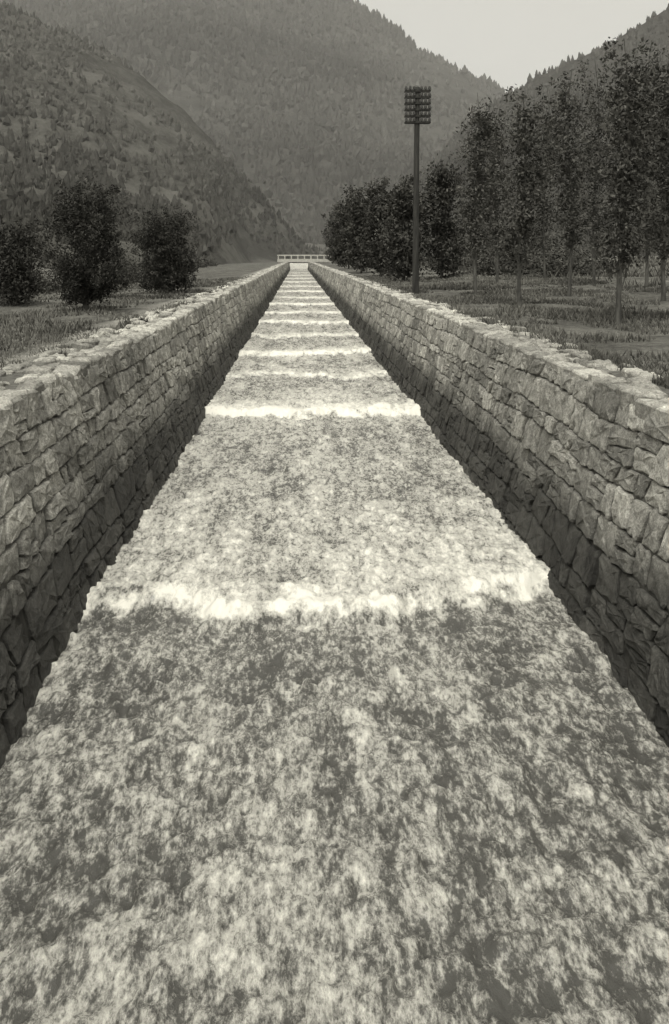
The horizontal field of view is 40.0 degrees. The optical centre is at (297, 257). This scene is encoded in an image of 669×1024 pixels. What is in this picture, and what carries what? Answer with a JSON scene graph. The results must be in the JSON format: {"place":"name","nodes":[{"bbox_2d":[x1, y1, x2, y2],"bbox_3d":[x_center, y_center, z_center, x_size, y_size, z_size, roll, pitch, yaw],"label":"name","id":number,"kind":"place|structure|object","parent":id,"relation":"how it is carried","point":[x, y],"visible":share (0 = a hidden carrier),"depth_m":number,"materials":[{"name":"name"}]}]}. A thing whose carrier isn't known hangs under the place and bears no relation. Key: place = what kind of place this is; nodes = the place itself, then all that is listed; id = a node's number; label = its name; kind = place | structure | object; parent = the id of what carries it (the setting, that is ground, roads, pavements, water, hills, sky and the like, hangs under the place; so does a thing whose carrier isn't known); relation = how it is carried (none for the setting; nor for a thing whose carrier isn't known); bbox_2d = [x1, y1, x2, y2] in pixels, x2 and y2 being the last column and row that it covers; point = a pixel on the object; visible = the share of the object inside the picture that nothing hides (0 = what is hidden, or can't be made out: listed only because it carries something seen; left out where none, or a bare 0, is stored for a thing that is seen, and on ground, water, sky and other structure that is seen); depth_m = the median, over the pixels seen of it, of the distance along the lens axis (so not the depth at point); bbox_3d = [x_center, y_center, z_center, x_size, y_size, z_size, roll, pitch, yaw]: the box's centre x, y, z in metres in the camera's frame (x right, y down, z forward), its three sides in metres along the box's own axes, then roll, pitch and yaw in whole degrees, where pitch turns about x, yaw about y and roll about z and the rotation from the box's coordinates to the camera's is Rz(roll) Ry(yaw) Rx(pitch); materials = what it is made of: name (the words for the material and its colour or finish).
{"place":"outdoors","nodes":[
{"label":"outdoors","id":0,"kind":"place"},
{"bbox_2d":[0,7,328,267],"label":"hill","id":1,"kind":"structure","parent":0,"point":[244,247],"depth_m":256.71,"materials":[{"name":"plant"}]},
{"bbox_2d":[0,0,337,268],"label":"hillside scrub","id":2,"kind":"object","parent":1,"relation":"on","point":[14,183],"visible":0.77,"depth_m":216.24,"materials":[{"name":"plant"}]},
{"bbox_2d":[0,0,497,239],"bbox_3d":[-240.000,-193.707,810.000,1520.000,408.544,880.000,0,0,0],"label":"mountain","id":3,"kind":"structure","parent":0,"point":[451,90],"depth_m":593.07,"materials":[{"name":"plant"}]},
{"bbox_2d":[2,0,507,242],"bbox_3d":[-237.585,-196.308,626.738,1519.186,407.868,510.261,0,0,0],"label":"mountain forest","id":4,"kind":"object","parent":3,"relation":"on","point":[310,139],"visible":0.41,"depth_m":592.46,"materials":[{"name":"plant"}]},
{"bbox_2d":[0,263,668,1023],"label":"water","id":5,"kind":"structure","parent":0,"point":[336,715],"depth_m":5.41,"materials":[{"name":"grey liquid"}]},
{"bbox_2d":[0,254,668,388],"bbox_3d":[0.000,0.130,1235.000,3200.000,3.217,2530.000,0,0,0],"label":"ground","id":6,"kind":"structure","parent":0,"point":[660,342],"depth_m":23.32,"materials":[{"name":"plant"}]},
{"bbox_2d":[0,215,54,305],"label":"bushy tree","id":7,"kind":"object","parent":6,"relation":"on","point":[16,285],"visible":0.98,"depth_m":26.67,"materials":[{"name":"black plant"}]},
{"bbox_2d":[34,170,147,309],"bbox_3d":[-5.067,-0.374,21.811,2.631,3.480,2.428,0,0,44],"label":"bushy tree","id":8,"kind":"object","parent":6,"relation":"on","point":[83,227],"visible":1,"depth_m":21.70,"materials":[{"name":"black plant"}]},
{"bbox_2d":[0,269,279,724],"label":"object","id":9,"kind":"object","parent":6,"relation":"on","point":[11,379],"visible":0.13,"depth_m":8.11,"materials":[{"name":"grey stone"}]},
{"bbox_2d":[0,262,289,768],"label":"face stones","id":10,"kind":"object","parent":9,"relation":"on","point":[31,593],"visible":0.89,"depth_m":8.65,"materials":[{"name":"grey stone"}]},
{"bbox_2d":[0,262,287,420],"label":"coping","id":11,"kind":"object","parent":10,"relation":"on","point":[49,369],"visible":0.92,"depth_m":10.87,"materials":[{"name":"stone"}]},
{"bbox_2d":[125,204,205,293],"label":"bushy tree","id":12,"kind":"object","parent":6,"relation":"on","point":[163,242],"visible":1,"depth_m":33.55,"materials":[{"name":"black plant"}]},
{"bbox_2d":[277,255,330,262],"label":"footbridge","id":13,"kind":"object","parent":6,"relation":"on","point":[323,260],"visible":0.74,"depth_m":196.80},
{"bbox_2d":[0,224,639,299],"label":"hedge scrub","id":14,"kind":"object","parent":6,"relation":"on","point":[485,265],"visible":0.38,"depth_m":47.31,"materials":[{"name":"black plant"}]},
{"bbox_2d":[321,204,347,265],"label":"roadside tree","id":15,"kind":"object","parent":6,"relation":"on","point":[330,250],"visible":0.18,"depth_m":119.89,"materials":[{"name":"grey plant"}]},
{"bbox_2d":[321,190,366,268],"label":"roadside tree","id":16,"kind":"object","parent":6,"relation":"on","point":[340,220],"visible":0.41,"depth_m":91.75,"materials":[{"name":"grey plant"}]},
{"bbox_2d":[334,184,377,273],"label":"roadside tree","id":17,"kind":"object","parent":6,"relation":"on","point":[357,204],"visible":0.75,"depth_m":71.49,"materials":[{"name":"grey plant"}]},
{"bbox_2d":[356,176,394,276],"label":"roadside tree","id":18,"kind":"object","parent":6,"relation":"on","point":[375,213],"visible":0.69,"depth_m":55.63,"materials":[{"name":"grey plant"}]},
{"bbox_2d":[374,174,434,280],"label":"roadside tree","id":19,"kind":"object","parent":6,"relation":"on","point":[402,227],"visible":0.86,"depth_m":45.69,"materials":[{"name":"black plant"}]},
{"bbox_2d":[404,86,430,293],"bbox_3d":[3.914,-2.011,29.982,0.870,7.156,0.264,0,0,0],"label":"floodlight mast","id":20,"kind":"object","parent":6,"relation":"on","point":[417,103],"visible":1,"depth_m":29.91,"materials":[{"name":"metal"},{"name":"glass"}]},
{"bbox_2d":[419,145,473,278],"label":"roadside tree","id":21,"kind":"object","parent":6,"relation":"on","point":[442,248],"visible":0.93,"depth_m":45.60,"materials":[{"name":"grey plant"}]},
{"bbox_2d":[443,93,505,295],"bbox_3d":[5.575,-1.861,28.019,1.789,6.301,1.926,0,0,-40],"label":"poplar tree","id":22,"kind":"object","parent":6,"relation":"on","point":[479,216],"visible":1,"depth_m":27.95,"materials":[{"name":"grey plant"}]},
{"bbox_2d":[321,272,668,739],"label":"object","id":23,"kind":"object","parent":6,"relation":"on","point":[625,655],"visible":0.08,"depth_m":7.88,"materials":[{"name":"grey stone"}]},
{"bbox_2d":[308,262,668,751],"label":"face stones","id":24,"kind":"object","parent":23,"relation":"on","point":[642,633],"visible":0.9,"depth_m":8.68,"materials":[{"name":"grey stone"}]},
{"bbox_2d":[310,262,668,422],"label":"coping","id":25,"kind":"object","parent":24,"relation":"on","point":[641,392],"visible":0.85,"depth_m":10.43,"materials":[{"name":"stone"}]},
{"bbox_2d":[475,109,518,282],"bbox_3d":[8.076,-2.475,36.893,2.018,7.334,2.319,0,0,0],"label":"poplar tree","id":26,"kind":"object","parent":6,"relation":"on","point":[494,201],"visible":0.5,"depth_m":36.91,"materials":[{"name":"grey plant"}]},
{"bbox_2d":[489,84,559,306],"bbox_3d":[5.446,-1.450,22.082,1.683,5.495,1.696,0,0,0],"label":"poplar tree","id":27,"kind":"object","parent":6,"relation":"on","point":[526,219],"visible":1,"depth_m":21.95,"materials":[{"name":"grey plant"}]},
{"bbox_2d":[526,88,567,278],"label":"poplar tree","id":28,"kind":"object","parent":6,"relation":"on","point":[542,214],"visible":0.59,"depth_m":41.96,"materials":[{"name":"grey plant"}]},
{"bbox_2d":[541,68,595,295],"bbox_3d":[7.934,-2.135,26.953,1.785,6.792,1.631,0,0,0],"label":"poplar tree","id":29,"kind":"object","parent":6,"relation":"on","point":[571,219],"visible":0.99,"depth_m":26.89,"materials":[{"name":"grey plant"}]},
{"bbox_2d":[572,59,626,285],"bbox_3d":[11.128,-3.075,34.000,2.180,8.506,1.775,0,0,0],"label":"poplar tree","id":30,"kind":"object","parent":6,"relation":"on","point":[589,91],"visible":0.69,"depth_m":33.97,"materials":[{"name":"grey plant"}]},
{"bbox_2d":[583,36,664,324],"bbox_3d":[6.307,-1.399,17.555,1.428,5.592,1.672,0,0,0],"label":"poplar tree","id":31,"kind":"object","parent":6,"relation":"on","point":[631,181],"visible":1,"depth_m":17.43,"materials":[{"name":"grey plant"}]},
{"bbox_2d":[615,40,666,285],"bbox_3d":[11.630,-3.131,31.037,2.025,8.462,1.722,0,0,45],"label":"poplar tree","id":32,"kind":"object","parent":6,"relation":"on","point":[645,92],"visible":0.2,"depth_m":30.95,"materials":[{"name":"grey plant"}]},
{"bbox_2d":[630,36,668,275],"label":"poplar tree","id":33,"kind":"object","parent":6,"relation":"on","point":[662,108],"visible":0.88,"depth_m":17.98,"materials":[{"name":"grey plant"}]},
{"bbox_2d":[633,64,668,300],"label":"poplar tree","id":34,"kind":"object","parent":6,"relation":"on","point":[655,247],"visible":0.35,"depth_m":23.97,"materials":[{"name":"grey plant"}]},
{"bbox_2d":[316,9,668,258],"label":"hill","id":35,"kind":"structure","parent":0,"point":[540,79],"depth_m":400.10,"materials":[{"name":"plant"}]},
{"bbox_2d":[288,3,668,262],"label":"hillside forest","id":36,"kind":"object","parent":35,"relation":"on","point":[639,31],"visible":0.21,"depth_m":351.15,"materials":[{"name":"plant"}]},
{"bbox_2d":[353,0,668,92],"label":"sky","id":37,"kind":"structure","parent":0,"point":[506,41],"materials":[{"name":"white"}]}
]}

